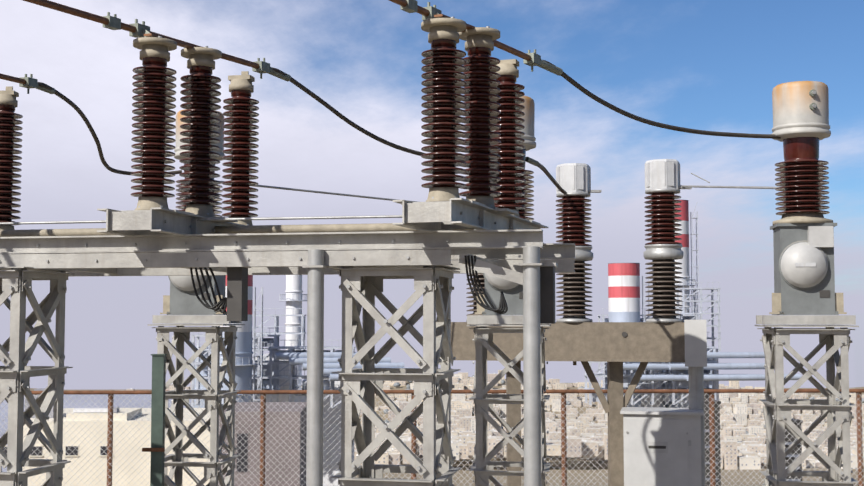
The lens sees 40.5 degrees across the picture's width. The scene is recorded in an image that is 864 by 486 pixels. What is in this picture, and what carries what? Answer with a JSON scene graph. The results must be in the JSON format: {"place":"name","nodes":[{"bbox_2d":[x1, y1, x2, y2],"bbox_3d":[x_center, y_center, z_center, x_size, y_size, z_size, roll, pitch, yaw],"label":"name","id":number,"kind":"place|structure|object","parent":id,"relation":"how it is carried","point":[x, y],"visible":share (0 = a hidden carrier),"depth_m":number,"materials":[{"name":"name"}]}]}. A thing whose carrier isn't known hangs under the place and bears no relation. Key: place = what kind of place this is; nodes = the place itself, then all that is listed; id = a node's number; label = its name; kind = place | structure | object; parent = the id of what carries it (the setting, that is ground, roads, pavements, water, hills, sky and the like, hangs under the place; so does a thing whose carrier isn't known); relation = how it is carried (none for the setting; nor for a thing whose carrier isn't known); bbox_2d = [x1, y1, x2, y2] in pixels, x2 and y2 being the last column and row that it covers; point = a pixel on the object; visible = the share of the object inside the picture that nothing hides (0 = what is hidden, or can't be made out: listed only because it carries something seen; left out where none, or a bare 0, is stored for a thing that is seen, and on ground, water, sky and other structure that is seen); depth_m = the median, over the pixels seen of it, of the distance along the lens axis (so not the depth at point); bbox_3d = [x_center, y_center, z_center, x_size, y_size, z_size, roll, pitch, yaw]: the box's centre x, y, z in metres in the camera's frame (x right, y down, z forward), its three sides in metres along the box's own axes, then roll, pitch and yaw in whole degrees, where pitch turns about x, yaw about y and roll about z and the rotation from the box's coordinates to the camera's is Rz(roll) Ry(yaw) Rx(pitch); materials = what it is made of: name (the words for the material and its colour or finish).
{"place":"outdoors","nodes":[
{"label":"outdoors","id":0,"kind":"place"},
{"bbox_2d":[0,394,191,471],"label":"distant ridge terrain","id":1,"kind":"structure","parent":0,"point":[98,400],"depth_m":855.42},
{"bbox_2d":[0,0,863,389],"label":"sky","id":2,"kind":"structure","parent":0,"point":[707,65],"materials":[{"name":"blue"}]},
{"bbox_2d":[30,377,863,485],"bbox_3d":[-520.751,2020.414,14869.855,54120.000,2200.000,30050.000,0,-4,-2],"label":"terrain","id":3,"kind":"structure","parent":0,"point":[586,469],"depth_m":1030.28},
{"bbox_2d":[3,388,210,485],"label":"building","id":4,"kind":"structure","parent":3,"relation":"on","point":[79,429],"depth_m":98.19,"materials":[{"name":"beige concrete"}]},
{"bbox_2d":[142,354,166,485],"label":"metal post","id":5,"kind":"object","parent":3,"relation":"on","point":[157,449],"visible":1,"depth_m":10.13,"materials":[{"name":"metal"}]},
{"bbox_2d":[148,109,244,485],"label":"current transformer","id":6,"kind":"object","parent":3,"relation":"on","point":[183,306],"visible":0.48,"depth_m":10.68,"materials":[{"name":"metal"}]},
{"bbox_2d":[218,402,306,485],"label":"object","id":7,"kind":"structure","parent":3,"relation":"on","point":[249,460],"depth_m":90.77,"materials":[{"name":"grey metal"}]},
{"bbox_2d":[0,215,574,485],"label":"steel support structure","id":8,"kind":"object","parent":3,"relation":"on","point":[363,261],"visible":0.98,"depth_m":6.74,"materials":[{"name":"metal"}]},
{"bbox_2d":[0,73,181,229],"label":"disconnect switch","id":9,"kind":"object","parent":8,"relation":"on","point":[9,127],"visible":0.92,"depth_m":8.54,"materials":[{"name":"ceramic"}]},
{"bbox_2d":[23,0,468,235],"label":"disconnect switch","id":10,"kind":"object","parent":8,"relation":"on","point":[152,213],"visible":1,"depth_m":7.13,"materials":[{"name":"ceramic"}]},
{"bbox_2d":[389,0,780,230],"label":"disconnect switch","id":11,"kind":"object","parent":8,"relation":"on","point":[491,103],"visible":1,"depth_m":6.79,"materials":[{"name":"ceramic"}]},
{"bbox_2d":[0,389,863,485],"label":"chain link fence","id":12,"kind":"object","parent":3,"relation":"on","point":[563,431],"visible":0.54,"depth_m":19.78,"materials":[{"name":"metal"}]},
{"bbox_2d":[205,199,698,406],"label":"smokestacks","id":13,"kind":"object","parent":3,"relation":"on","point":[623,292],"visible":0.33,"depth_m":189.03,"materials":[{"name":"metal"}]},
{"bbox_2d":[190,282,800,485],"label":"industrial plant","id":14,"kind":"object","parent":3,"relation":"on","point":[279,369],"depth_m":178.32,"materials":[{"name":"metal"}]},
{"bbox_2d":[127,370,863,469],"bbox_3d":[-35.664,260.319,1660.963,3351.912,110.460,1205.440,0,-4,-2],"label":"hillside town","id":15,"kind":"object","parent":3,"relation":"on","point":[576,429],"visible":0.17,"depth_m":1693.19,"materials":[{"name":"stone"}]},
{"bbox_2d":[221,157,777,485],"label":"circuit breaker","id":16,"kind":"object","parent":3,"relation":"on","point":[653,446],"visible":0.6,"depth_m":12.69,"materials":[{"name":"metal"}]},
{"bbox_2d":[467,96,550,485],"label":"current transformer","id":17,"kind":"object","parent":3,"relation":"on","point":[482,467],"visible":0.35,"depth_m":10.06,"materials":[{"name":"metal"}]},
{"bbox_2d":[755,81,858,485],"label":"current transformer","id":18,"kind":"object","parent":3,"relation":"on","point":[804,294],"visible":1,"depth_m":9.49,"materials":[{"name":"metal"}]},
{"bbox_2d":[704,388,720,485],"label":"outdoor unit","id":19,"kind":"object","parent":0,"point":[707,444],"visible":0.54,"depth_m":26.95,"materials":[{"name":"grey metal"}]},
{"bbox_2d":[773,418,802,480],"bbox_3d":[7.968,4.968,26.186,0.502,2.604,0.518,0,-4,-8],"label":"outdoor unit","id":20,"kind":"object","parent":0,"point":[792,459],"visible":0.23,"depth_m":25.99,"materials":[{"name":"grey metal"}]}
]}

